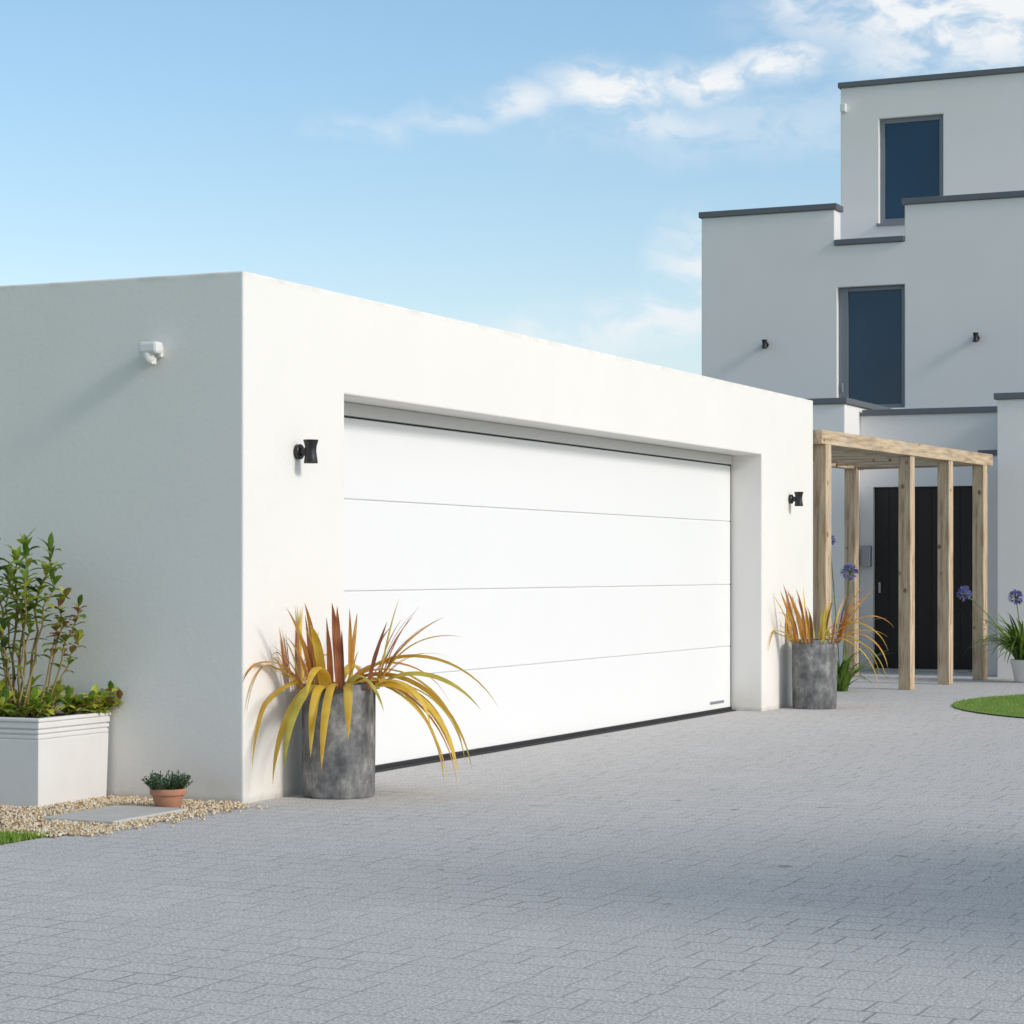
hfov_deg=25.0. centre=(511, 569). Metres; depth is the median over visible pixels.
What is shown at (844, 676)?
agapanthus
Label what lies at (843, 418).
side block walls
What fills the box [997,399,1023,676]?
wing walls
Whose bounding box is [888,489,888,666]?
door board joint
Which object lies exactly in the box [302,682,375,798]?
concrete planter
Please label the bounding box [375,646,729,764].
door panel
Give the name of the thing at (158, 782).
alpine plant
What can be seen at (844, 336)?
window frame
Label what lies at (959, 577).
door board joint
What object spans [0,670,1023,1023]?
driveway
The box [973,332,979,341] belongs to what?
wall lamp
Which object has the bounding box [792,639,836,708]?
concrete planter
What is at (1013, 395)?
coping
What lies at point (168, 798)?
terracotta pot
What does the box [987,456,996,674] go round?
side pier
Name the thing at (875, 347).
window glass
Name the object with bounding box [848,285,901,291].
window frame
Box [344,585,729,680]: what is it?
door panel
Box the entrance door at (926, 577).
[875,486,971,669]
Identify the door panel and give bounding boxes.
[344,418,729,520]
[344,499,729,590]
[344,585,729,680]
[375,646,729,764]
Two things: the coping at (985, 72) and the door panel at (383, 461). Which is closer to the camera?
the door panel at (383, 461)
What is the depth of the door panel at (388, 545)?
16.98 m
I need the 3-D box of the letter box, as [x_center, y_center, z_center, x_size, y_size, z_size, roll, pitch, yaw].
[4.621,-0.180,30.110,0.120,0.280,0.095,0,0,24]
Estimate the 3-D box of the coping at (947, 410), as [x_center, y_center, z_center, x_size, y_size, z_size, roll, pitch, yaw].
[6.060,-2.049,30.964,2.060,0.078,2.705,0,0,24]
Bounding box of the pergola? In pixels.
[813,430,992,689]
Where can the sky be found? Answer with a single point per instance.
(541, 169)
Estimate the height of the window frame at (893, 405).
0.056 m
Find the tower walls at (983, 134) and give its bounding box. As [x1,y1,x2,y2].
[841,72,1023,238]
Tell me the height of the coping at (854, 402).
0.075 m
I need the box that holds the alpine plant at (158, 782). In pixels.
[141,770,192,789]
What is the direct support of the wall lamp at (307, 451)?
attached to the garage
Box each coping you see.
[699,203,842,218]
[807,397,891,409]
[834,236,904,245]
[838,66,1023,89]
[862,406,996,415]
[902,190,1023,205]
[978,450,996,455]
[994,392,1023,399]
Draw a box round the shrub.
[0,527,122,717]
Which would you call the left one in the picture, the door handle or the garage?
the garage
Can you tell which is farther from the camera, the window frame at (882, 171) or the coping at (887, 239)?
the window frame at (882, 171)
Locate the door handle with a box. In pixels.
[878,582,880,592]
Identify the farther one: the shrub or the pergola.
the pergola
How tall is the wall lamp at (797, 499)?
0.136 m
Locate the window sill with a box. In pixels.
[876,222,904,226]
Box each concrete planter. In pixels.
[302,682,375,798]
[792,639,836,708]
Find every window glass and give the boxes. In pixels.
[849,289,901,403]
[885,120,939,218]
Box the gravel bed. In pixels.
[0,794,267,837]
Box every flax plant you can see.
[243,602,497,788]
[768,585,891,686]
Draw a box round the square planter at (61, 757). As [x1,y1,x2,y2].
[0,710,110,807]
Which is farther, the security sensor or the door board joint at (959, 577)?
the door board joint at (959, 577)
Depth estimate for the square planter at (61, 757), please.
12.70 m
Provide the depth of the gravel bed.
12.16 m
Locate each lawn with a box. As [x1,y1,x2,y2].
[0,828,49,843]
[952,693,1023,717]
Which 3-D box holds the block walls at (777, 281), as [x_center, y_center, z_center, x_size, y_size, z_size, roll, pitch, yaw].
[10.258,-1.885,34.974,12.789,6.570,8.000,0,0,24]
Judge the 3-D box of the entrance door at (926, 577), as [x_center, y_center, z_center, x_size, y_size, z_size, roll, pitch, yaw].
[5.342,0.102,29.941,1.307,2.357,0.040,0,0,24]
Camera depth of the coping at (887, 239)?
32.88 m
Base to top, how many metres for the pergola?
2.680 m
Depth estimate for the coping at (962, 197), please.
32.34 m
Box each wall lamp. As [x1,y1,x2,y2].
[293,439,317,463]
[762,339,768,348]
[788,492,802,505]
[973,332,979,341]
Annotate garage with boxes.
[0,271,812,802]
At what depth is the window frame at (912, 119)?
34.26 m
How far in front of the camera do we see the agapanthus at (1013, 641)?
26.70 m
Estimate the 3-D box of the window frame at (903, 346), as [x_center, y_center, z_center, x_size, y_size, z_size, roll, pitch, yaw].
[5.566,-3.172,32.813,0.056,1.737,0.060,0,0,24]
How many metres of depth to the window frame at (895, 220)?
34.37 m
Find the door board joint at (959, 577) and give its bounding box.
[959,488,959,667]
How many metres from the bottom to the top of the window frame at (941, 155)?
1.551 m
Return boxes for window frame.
[839,288,848,397]
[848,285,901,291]
[876,404,901,407]
[881,120,884,222]
[885,115,939,123]
[885,218,904,222]
[902,285,904,407]
[940,115,942,195]
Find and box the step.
[869,668,971,671]
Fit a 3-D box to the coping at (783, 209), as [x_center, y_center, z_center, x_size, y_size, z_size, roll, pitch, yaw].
[3.765,-5.213,33.682,2.088,0.085,0.370,0,0,24]
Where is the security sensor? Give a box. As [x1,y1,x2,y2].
[139,341,162,364]
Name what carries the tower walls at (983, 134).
on the block walls at (777, 281)
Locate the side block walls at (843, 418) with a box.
[813,404,869,665]
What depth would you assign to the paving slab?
12.12 m
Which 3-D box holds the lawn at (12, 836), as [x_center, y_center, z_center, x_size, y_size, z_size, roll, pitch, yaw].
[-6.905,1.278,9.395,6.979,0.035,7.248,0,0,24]
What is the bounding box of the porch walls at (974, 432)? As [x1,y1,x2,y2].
[860,412,996,669]
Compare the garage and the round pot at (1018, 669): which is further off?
the round pot at (1018, 669)
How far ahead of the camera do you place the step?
29.75 m
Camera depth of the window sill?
34.29 m
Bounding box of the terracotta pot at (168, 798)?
[150,787,186,807]
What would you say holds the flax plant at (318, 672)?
in the concrete planter at (347, 771)
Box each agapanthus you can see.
[831,534,886,690]
[956,586,1023,662]
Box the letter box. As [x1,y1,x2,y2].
[862,545,871,566]
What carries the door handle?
attached to the entrance door at (926, 577)
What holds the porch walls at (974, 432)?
on the driveway
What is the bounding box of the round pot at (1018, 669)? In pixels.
[1010,659,1023,682]
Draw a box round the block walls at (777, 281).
[702,197,1023,408]
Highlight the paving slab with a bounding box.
[42,805,187,824]
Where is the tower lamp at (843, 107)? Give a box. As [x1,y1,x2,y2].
[840,103,846,112]
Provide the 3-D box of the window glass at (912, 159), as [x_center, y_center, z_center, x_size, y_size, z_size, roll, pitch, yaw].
[5.941,-5.936,34.290,0.825,1.419,0.010,0,0,24]
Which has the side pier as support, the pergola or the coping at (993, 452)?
the coping at (993, 452)
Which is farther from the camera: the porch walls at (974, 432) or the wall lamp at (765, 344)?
the wall lamp at (765, 344)
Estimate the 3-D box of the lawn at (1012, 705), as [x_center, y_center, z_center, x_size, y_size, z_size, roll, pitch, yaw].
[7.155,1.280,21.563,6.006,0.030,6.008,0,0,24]
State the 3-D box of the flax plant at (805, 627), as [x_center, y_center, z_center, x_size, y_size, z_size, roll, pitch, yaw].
[3.096,0.639,21.745,1.045,1.012,1.407,0,0,24]
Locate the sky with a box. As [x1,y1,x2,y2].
[0,0,1023,374]
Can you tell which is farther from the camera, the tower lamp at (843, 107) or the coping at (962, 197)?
the tower lamp at (843, 107)
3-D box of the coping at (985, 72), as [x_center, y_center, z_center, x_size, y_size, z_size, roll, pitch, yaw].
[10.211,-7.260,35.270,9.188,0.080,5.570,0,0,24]

